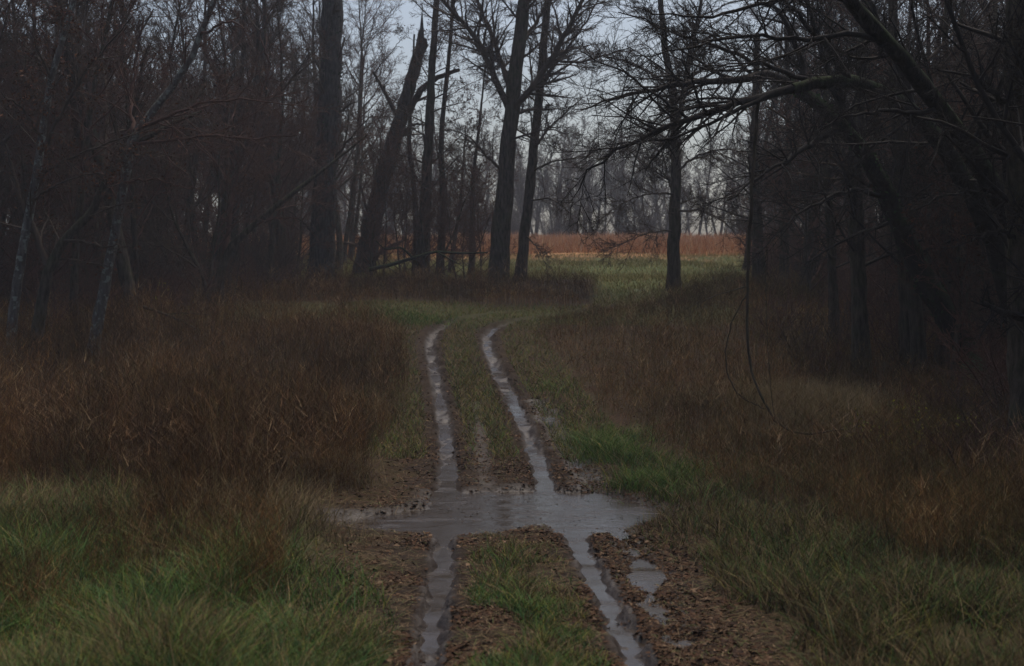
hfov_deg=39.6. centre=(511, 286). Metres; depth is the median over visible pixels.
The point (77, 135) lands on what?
bare tree
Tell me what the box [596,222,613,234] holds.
thicket shrub
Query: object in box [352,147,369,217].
bare tree
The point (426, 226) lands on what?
sapling
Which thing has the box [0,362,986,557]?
pale grass
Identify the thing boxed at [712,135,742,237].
bare tree
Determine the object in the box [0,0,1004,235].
sky
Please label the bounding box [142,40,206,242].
bare tree
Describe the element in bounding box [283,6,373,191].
bare tree
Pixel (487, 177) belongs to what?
sapling
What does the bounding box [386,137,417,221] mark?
bare tree
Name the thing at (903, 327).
bare tree
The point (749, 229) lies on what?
hanging vine
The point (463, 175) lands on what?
bare tree
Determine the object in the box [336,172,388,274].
sapling
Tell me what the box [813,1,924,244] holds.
bare tree
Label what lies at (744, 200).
sapling
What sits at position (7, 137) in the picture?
bare tree
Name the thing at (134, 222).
bare tree
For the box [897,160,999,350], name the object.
sapling
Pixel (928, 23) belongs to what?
bare tree
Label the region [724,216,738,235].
thicket shrub
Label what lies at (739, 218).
thicket shrub
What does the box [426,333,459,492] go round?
rut water
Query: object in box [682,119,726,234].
bare tree
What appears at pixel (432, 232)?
sapling
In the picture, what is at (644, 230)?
thicket shrub
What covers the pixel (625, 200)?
bare tree
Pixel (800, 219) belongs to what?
bare tree
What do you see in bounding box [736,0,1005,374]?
bare tree
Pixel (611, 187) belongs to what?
bare tree
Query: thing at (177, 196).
sapling
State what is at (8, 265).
sapling
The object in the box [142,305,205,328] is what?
fallen limb
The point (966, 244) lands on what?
sapling
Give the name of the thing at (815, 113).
bare tree
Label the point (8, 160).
bare tree
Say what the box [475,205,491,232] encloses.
thicket shrub
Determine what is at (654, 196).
bare tree
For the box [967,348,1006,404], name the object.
shrub
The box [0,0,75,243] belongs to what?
bare tree
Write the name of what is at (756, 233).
bare tree
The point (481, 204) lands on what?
sapling
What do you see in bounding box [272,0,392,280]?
bare tree
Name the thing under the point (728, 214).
bare tree
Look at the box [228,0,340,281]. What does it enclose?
bare tree
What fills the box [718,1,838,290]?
bare tree
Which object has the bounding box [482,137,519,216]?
bare tree
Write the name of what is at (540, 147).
bare tree
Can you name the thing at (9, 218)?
sapling
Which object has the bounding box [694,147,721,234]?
bare tree
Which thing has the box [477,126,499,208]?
bare tree
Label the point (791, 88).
leaning mossy tree
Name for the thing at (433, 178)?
bare tree
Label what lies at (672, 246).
bare tree
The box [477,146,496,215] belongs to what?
bare tree
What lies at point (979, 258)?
sapling
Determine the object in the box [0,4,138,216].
bare tree
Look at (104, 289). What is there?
pale barked tree
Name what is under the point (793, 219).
sapling
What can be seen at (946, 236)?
bare tree
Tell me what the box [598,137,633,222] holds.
bare tree
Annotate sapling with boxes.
[0,0,97,315]
[0,10,143,320]
[0,57,89,281]
[0,73,57,264]
[0,84,94,277]
[0,99,38,290]
[0,116,63,270]
[0,156,68,297]
[0,166,53,297]
[1,134,92,275]
[2,132,105,309]
[21,105,105,278]
[45,90,214,290]
[60,130,129,284]
[96,115,153,245]
[108,126,182,249]
[112,73,214,312]
[114,54,211,287]
[124,162,196,280]
[147,56,286,290]
[154,123,242,251]
[160,124,260,244]
[175,94,287,243]
[210,86,307,285]
[257,95,345,282]
[259,180,309,238]
[266,71,318,255]
[286,166,347,253]
[326,105,415,278]
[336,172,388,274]
[348,171,392,273]
[351,139,435,273]
[360,131,417,278]
[363,158,433,275]
[371,128,470,280]
[381,192,412,269]
[391,166,476,265]
[403,182,437,269]
[404,181,450,271]
[428,133,498,277]
[429,170,488,278]
[434,197,477,278]
[445,146,517,268]
[450,160,516,272]
[459,169,519,272]
[718,114,801,261]
[725,30,874,300]
[743,80,848,280]
[762,128,818,240]
[763,167,838,249]
[773,56,875,249]
[812,0,976,325]
[837,189,878,246]
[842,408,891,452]
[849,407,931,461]
[864,164,919,239]
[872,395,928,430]
[883,65,1005,388]
[886,80,1003,345]
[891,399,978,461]
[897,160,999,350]
[923,122,1005,351]
[945,79,1003,282]
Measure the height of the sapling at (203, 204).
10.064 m
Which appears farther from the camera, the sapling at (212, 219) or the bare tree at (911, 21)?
the sapling at (212, 219)
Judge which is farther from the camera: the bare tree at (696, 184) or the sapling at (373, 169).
the bare tree at (696, 184)
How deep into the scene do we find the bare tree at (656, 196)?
168.23 m
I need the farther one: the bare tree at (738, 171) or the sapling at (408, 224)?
the bare tree at (738, 171)
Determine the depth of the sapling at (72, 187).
55.19 m
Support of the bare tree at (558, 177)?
on the ground at (532, 431)
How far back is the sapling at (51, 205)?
48.87 m
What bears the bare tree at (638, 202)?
on the ground at (532, 431)
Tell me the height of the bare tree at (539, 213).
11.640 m
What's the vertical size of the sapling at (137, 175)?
7.687 m
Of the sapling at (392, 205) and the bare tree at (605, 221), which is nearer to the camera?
the sapling at (392, 205)
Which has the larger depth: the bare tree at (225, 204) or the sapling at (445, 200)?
the sapling at (445, 200)
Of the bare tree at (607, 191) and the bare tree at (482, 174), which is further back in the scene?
the bare tree at (607, 191)
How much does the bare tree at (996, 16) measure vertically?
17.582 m
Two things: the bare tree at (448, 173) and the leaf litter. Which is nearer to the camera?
the leaf litter
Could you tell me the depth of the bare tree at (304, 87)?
75.04 m
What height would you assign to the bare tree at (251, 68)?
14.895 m
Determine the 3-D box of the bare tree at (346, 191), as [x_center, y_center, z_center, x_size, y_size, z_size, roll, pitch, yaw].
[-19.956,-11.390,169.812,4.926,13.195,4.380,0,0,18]
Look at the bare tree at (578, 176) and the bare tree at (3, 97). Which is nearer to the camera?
the bare tree at (3, 97)
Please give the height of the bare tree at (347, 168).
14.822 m
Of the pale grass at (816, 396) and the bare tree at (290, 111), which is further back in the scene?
the bare tree at (290, 111)
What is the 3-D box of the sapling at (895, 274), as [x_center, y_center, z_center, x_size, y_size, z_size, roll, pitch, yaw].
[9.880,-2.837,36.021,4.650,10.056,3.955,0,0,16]
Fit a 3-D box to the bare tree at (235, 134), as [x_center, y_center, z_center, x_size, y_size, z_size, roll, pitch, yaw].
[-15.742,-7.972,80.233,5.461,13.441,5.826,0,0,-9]
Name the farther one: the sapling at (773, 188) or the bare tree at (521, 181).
the bare tree at (521, 181)
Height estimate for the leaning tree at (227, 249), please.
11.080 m
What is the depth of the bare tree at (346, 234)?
76.78 m
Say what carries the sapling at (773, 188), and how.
on the ground at (532, 431)
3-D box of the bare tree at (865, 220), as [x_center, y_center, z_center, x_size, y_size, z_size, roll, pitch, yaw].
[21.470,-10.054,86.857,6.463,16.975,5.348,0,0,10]
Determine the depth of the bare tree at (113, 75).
61.63 m
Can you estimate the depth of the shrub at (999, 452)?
19.43 m
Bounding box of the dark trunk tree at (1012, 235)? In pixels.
[907,0,1023,466]
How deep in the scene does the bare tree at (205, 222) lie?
66.60 m
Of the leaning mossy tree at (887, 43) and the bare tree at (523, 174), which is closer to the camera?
the leaning mossy tree at (887, 43)
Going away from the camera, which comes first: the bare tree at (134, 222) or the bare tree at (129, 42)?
the bare tree at (134, 222)
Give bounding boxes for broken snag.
[344,12,459,274]
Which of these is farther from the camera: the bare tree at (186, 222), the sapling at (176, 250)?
the bare tree at (186, 222)
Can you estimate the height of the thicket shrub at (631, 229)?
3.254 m
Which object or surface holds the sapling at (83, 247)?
on the ground at (532, 431)
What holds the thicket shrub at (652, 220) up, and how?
on the ground at (532, 431)
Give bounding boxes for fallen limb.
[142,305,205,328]
[368,241,487,271]
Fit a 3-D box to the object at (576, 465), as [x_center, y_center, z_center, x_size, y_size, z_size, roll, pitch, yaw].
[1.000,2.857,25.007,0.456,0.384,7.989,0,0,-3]
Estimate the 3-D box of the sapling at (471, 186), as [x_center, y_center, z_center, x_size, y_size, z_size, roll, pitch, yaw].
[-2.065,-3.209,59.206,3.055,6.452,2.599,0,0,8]
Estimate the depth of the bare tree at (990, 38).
37.02 m
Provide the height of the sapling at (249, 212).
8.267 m
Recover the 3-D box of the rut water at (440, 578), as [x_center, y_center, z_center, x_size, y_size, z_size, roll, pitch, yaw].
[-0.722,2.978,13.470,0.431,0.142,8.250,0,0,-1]
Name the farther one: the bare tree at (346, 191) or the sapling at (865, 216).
the bare tree at (346, 191)
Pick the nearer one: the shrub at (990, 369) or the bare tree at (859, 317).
the shrub at (990, 369)
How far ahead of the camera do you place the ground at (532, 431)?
23.53 m
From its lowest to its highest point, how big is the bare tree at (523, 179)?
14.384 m
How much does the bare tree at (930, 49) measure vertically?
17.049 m
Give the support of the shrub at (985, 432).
on the ground at (532, 431)
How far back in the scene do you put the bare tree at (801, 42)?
73.63 m
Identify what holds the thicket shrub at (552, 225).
on the ground at (532, 431)
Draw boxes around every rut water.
[419,533,460,665]
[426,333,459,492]
[483,328,561,494]
[564,533,645,665]
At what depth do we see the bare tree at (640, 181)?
193.85 m
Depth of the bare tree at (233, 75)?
82.79 m
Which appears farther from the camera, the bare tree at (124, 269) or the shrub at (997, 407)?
the bare tree at (124, 269)
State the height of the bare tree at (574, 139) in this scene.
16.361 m
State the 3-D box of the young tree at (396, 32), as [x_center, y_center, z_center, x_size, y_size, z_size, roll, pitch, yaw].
[-4.702,-5.929,63.250,4.455,11.510,4.250,0,0,-19]
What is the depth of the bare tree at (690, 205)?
193.24 m
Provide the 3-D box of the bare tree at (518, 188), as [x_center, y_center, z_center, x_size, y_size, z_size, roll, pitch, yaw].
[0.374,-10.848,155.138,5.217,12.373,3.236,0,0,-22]
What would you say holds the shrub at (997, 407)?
on the ground at (532, 431)
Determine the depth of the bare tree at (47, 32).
75.29 m
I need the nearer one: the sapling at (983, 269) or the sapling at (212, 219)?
the sapling at (983, 269)
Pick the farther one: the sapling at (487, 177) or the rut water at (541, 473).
the sapling at (487, 177)
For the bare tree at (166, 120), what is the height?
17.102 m
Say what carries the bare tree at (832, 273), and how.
on the ground at (532, 431)
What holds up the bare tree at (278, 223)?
on the ground at (532, 431)
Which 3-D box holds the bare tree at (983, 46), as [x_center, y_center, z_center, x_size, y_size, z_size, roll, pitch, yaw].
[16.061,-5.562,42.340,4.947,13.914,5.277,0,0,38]
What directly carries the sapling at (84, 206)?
on the ground at (532, 431)
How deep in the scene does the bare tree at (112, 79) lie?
49.39 m
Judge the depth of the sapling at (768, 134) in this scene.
52.79 m
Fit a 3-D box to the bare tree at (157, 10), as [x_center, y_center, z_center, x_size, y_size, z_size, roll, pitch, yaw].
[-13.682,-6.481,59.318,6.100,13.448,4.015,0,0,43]
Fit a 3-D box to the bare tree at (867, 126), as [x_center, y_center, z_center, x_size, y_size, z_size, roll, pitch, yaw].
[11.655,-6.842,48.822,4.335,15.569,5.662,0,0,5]
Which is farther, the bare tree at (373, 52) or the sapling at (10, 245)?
the bare tree at (373, 52)
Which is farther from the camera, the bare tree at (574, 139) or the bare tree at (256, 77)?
the bare tree at (574, 139)
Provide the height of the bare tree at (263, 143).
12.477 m
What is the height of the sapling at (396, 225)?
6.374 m
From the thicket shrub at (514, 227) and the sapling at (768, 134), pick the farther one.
the thicket shrub at (514, 227)
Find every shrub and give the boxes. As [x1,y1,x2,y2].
[340,212,361,234]
[383,218,397,235]
[432,195,483,232]
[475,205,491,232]
[511,206,520,234]
[532,212,578,236]
[551,203,582,236]
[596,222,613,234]
[608,213,636,232]
[613,220,630,235]
[626,217,640,234]
[634,201,668,234]
[634,225,652,234]
[654,205,699,234]
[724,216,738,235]
[727,208,766,231]
[738,232,799,278]
[765,299,828,369]
[902,371,975,429]
[909,388,1023,474]
[934,359,1009,446]
[958,424,1023,491]
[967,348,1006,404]
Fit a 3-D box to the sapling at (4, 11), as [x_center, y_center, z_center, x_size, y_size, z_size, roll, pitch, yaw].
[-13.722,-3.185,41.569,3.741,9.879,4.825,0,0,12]
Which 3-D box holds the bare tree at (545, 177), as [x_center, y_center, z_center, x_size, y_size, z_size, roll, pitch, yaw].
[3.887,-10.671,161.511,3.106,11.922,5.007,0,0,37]
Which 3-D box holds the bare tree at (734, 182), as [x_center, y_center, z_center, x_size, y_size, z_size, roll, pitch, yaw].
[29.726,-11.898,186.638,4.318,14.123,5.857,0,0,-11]
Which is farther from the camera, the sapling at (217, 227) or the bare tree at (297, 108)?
the bare tree at (297, 108)
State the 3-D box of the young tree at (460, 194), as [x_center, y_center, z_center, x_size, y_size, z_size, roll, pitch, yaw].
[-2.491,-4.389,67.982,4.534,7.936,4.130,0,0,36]
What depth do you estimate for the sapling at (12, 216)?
43.92 m
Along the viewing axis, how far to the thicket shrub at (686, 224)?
162.47 m
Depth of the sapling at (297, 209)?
88.00 m
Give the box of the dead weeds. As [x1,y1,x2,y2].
[0,250,1023,645]
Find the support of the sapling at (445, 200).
on the ground at (532, 431)
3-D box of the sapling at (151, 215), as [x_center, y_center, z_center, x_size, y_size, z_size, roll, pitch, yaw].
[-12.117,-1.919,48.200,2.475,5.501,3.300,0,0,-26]
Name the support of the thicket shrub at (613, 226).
on the ground at (532, 431)
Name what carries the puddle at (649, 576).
on the ground at (532, 431)
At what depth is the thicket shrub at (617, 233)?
160.10 m
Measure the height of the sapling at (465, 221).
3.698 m
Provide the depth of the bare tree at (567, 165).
153.09 m
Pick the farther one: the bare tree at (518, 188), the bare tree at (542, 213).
the bare tree at (542, 213)
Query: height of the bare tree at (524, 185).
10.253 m
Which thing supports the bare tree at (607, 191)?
on the ground at (532, 431)
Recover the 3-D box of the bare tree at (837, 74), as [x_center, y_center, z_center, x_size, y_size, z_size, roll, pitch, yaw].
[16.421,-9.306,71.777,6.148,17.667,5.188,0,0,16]
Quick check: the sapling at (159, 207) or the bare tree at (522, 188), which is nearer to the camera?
the sapling at (159, 207)
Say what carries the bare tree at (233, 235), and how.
on the ground at (532, 431)
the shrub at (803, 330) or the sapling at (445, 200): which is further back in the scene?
the sapling at (445, 200)
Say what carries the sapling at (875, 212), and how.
on the ground at (532, 431)
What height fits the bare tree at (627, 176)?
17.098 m
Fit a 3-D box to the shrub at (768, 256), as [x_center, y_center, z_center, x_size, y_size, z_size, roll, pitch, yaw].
[10.940,-1.202,59.779,2.782,2.241,2.160,0,0,-7]
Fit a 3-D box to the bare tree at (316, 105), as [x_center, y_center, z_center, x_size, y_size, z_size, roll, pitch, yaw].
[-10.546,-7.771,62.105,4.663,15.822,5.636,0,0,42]
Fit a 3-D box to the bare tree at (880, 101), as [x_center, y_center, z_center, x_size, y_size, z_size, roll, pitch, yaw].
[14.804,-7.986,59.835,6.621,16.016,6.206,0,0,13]
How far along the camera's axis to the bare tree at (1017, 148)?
19.14 m
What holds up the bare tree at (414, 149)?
on the ground at (532, 431)
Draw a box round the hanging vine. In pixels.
[666,103,842,434]
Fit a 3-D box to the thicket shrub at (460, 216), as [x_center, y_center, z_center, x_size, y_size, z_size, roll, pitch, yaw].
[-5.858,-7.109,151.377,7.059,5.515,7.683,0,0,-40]
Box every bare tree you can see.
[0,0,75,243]
[0,0,91,287]
[0,0,95,162]
[0,0,132,280]
[0,0,162,287]
[0,0,173,257]
[0,0,180,327]
[0,0,181,329]
[0,1,28,286]
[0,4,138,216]
[2,0,118,285]
[2,3,44,200]
[15,2,74,232]
[29,0,152,134]
[30,1,115,183]
[38,0,171,238]
[72,0,204,294]
[79,1,182,260]
[92,5,143,121]
[96,0,223,270]
[109,0,246,275]
[124,0,252,266]
[130,0,247,267]
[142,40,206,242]
[155,53,203,234]
[163,0,300,299]
[168,28,249,268]
[174,0,325,282]
[180,0,300,268]
[193,4,301,212]
[196,0,351,283]
[197,11,239,219]
[201,43,277,249]
[215,14,292,250]
[217,0,315,190]
[221,0,304,257]
[221,19,307,265]
[228,0,317,276]
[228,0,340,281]
[264,42,312,208]
[270,32,318,256]
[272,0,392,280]
[272,1,343,233]
[273,0,387,262]
[278,0,387,270]
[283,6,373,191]
[311,0,421,258]
[336,0,414,261]
[336,147,360,220]
[337,32,407,260]
[337,121,359,233]
[337,134,359,236]
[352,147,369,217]
[366,120,395,224]
[385,115,419,217]
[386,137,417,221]
[400,117,432,211]
[412,0,657,283]
[414,138,433,231]
[416,101,465,210]
[431,146,439,211]
[445,141,458,211]
[452,153,475,197]
[463,152,488,207]
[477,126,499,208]
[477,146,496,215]
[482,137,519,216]
[496,0,624,279]
[496,139,534,216]
[513,137,545,220]
[513,154,539,216]
[513,170,538,218]
[514,152,525,210]
[515,141,544,234]
[521,165,554,235]
[532,131,552,235]
[532,149,555,233]
[535,128,575,216]
[536,145,559,224]
[538,93,582,237]
[539,124,587,219]
[545,164,564,227]
[554,138,591,230]
[564,147,598,232]
[565,110,602,233]
[569,0,763,290]
[575,114,601,231]
[575,144,601,220]
[579,127,619,231]
[593,150,615,230]
[594,161,636,227]
[596,142,629,224]
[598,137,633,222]
[599,153,639,222]
[606,105,643,235]
[608,162,648,226]
[609,127,643,227]
[625,145,648,219]
[626,131,652,224]
[628,127,669,225]
[628,154,651,219]
[640,134,668,222]
[646,145,697,234]
[651,138,688,226]
[658,112,700,207]
[666,159,700,217]
[681,159,699,234]
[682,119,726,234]
[684,153,718,235]
[692,9,810,288]
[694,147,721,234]
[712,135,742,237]
[718,0,816,270]
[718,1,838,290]
[719,172,739,232]
[721,146,749,226]
[725,137,763,213]
[728,123,762,217]
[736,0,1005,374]
[742,51,835,284]
[743,3,806,243]
[745,110,773,212]
[746,0,851,259]
[748,1,917,341]
[758,0,874,283]
[763,0,881,240]
[774,0,964,373]
[779,0,879,211]
[781,0,1003,367]
[796,0,935,254]
[813,0,901,301]
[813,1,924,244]
[835,1,874,226]
[842,0,1005,337]
[844,0,1005,310]
[845,0,983,230]
[846,0,949,104]
[858,0,1003,363]
[867,0,1006,273]
[886,1,1005,174]
[891,0,1023,182]
[916,0,1000,264]
[947,0,1005,196]
[971,14,1002,69]
[989,16,1023,55]
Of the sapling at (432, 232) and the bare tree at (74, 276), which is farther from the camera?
the sapling at (432, 232)
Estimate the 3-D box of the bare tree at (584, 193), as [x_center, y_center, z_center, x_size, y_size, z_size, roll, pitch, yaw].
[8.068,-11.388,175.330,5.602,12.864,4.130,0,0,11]
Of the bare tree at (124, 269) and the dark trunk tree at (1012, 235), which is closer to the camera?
the dark trunk tree at (1012, 235)
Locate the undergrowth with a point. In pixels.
(872, 349)
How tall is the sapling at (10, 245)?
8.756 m
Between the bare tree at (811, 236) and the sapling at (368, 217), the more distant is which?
the sapling at (368, 217)
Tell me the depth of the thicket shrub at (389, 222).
152.34 m
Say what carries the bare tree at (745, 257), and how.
on the ground at (532, 431)
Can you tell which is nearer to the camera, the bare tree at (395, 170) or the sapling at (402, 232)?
the sapling at (402, 232)
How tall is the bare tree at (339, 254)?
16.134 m
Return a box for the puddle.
[338,491,661,539]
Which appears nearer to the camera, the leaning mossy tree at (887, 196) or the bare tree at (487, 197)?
the leaning mossy tree at (887, 196)
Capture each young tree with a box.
[353,23,460,266]
[355,0,474,276]
[399,0,486,274]
[431,50,523,274]
[432,116,497,270]
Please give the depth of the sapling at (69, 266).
50.56 m
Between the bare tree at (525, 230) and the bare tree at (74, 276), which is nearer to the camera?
the bare tree at (74, 276)
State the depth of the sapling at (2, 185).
41.69 m
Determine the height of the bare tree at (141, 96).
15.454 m
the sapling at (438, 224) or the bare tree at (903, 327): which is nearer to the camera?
the bare tree at (903, 327)
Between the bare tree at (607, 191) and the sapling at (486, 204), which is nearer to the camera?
the sapling at (486, 204)
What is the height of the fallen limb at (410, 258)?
1.256 m
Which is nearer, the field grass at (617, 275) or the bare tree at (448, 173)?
the field grass at (617, 275)
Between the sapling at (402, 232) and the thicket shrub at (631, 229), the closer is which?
the sapling at (402, 232)
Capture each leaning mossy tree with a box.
[544,0,1006,331]
[545,0,1000,393]
[592,0,1006,244]
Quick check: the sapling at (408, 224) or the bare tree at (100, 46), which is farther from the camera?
the bare tree at (100, 46)
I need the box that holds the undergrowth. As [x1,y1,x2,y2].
[0,244,1007,427]
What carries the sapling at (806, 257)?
on the ground at (532, 431)
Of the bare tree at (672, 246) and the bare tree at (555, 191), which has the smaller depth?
the bare tree at (672, 246)
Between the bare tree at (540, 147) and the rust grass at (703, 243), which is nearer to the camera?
the rust grass at (703, 243)
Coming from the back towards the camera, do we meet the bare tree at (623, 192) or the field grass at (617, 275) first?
the bare tree at (623, 192)
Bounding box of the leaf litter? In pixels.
[215,318,851,665]
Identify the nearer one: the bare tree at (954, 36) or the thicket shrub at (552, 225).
the bare tree at (954, 36)
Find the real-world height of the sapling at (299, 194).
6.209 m
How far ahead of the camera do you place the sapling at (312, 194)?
60.35 m
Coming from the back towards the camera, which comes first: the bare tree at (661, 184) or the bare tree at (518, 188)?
the bare tree at (661, 184)
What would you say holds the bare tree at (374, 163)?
on the ground at (532, 431)
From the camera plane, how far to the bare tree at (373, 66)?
81.67 m
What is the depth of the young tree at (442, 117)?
62.22 m
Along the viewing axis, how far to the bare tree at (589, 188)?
159.19 m
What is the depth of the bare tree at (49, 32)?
55.99 m
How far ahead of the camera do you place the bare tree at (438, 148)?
158.84 m
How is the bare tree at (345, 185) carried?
on the ground at (532, 431)
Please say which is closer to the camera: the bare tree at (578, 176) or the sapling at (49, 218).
the sapling at (49, 218)
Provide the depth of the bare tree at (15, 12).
45.41 m
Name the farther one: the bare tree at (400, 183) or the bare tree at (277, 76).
the bare tree at (400, 183)
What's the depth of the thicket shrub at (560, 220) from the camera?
148.76 m
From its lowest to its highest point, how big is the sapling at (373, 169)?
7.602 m
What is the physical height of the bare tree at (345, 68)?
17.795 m
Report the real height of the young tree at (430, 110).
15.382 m
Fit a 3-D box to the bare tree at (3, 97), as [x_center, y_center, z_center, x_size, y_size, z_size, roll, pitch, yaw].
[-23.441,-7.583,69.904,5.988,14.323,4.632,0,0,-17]
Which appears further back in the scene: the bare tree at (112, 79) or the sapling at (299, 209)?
the sapling at (299, 209)
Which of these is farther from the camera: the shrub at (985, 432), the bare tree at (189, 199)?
the bare tree at (189, 199)
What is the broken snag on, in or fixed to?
on the ground at (532, 431)
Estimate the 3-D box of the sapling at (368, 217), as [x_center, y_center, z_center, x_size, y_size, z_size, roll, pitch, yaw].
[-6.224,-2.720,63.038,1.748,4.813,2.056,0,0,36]
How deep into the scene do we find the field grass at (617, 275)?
69.73 m
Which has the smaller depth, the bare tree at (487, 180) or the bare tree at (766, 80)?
the bare tree at (766, 80)
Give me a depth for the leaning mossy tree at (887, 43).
21.69 m
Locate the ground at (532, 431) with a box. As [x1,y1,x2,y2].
[0,249,1023,665]
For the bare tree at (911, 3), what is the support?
on the ground at (532, 431)
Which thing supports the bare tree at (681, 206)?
on the ground at (532, 431)
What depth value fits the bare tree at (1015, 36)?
17.45 m
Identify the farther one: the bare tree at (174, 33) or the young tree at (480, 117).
the young tree at (480, 117)
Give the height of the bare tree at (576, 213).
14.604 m
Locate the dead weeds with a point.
(150, 408)
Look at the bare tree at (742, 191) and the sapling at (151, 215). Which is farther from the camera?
the bare tree at (742, 191)
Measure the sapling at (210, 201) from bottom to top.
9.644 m
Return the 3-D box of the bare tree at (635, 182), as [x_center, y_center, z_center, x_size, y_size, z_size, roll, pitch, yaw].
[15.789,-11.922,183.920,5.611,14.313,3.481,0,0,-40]
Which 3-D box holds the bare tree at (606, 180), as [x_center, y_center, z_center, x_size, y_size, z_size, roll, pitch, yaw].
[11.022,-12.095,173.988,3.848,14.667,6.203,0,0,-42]
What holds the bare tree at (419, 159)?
on the ground at (532, 431)
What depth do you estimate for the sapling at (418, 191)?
58.12 m
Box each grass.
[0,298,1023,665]
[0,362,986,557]
[175,229,839,255]
[258,251,880,306]
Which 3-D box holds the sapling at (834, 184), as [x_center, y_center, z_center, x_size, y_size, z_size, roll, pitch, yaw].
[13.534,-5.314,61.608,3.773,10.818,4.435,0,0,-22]
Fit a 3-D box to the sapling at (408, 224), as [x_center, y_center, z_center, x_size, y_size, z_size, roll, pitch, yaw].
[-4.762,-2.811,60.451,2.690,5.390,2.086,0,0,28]
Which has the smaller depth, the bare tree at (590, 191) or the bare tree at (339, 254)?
the bare tree at (339, 254)
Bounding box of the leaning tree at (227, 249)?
[204,0,379,298]
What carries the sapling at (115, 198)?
on the ground at (532, 431)
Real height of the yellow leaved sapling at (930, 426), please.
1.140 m
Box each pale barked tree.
[0,0,171,360]
[56,0,344,357]
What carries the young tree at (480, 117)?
on the ground at (532, 431)
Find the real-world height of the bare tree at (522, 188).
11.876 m
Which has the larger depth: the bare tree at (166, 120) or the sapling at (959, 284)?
the bare tree at (166, 120)
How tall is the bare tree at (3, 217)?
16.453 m
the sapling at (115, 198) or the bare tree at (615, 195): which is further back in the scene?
the bare tree at (615, 195)
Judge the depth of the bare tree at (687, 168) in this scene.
167.88 m
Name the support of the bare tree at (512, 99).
on the ground at (532, 431)
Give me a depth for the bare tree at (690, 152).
158.04 m
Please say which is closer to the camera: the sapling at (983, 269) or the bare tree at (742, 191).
the sapling at (983, 269)
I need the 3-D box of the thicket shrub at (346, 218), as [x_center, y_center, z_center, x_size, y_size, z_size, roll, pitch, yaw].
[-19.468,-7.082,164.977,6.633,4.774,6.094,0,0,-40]
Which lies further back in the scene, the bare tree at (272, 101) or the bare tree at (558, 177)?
the bare tree at (558, 177)
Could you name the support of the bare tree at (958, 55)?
on the ground at (532, 431)
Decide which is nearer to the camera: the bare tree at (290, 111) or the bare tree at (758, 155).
the bare tree at (290, 111)
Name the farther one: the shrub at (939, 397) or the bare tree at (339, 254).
the bare tree at (339, 254)
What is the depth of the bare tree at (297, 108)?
80.29 m
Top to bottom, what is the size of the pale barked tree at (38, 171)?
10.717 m
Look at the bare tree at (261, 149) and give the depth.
78.07 m
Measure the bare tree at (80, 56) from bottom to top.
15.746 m

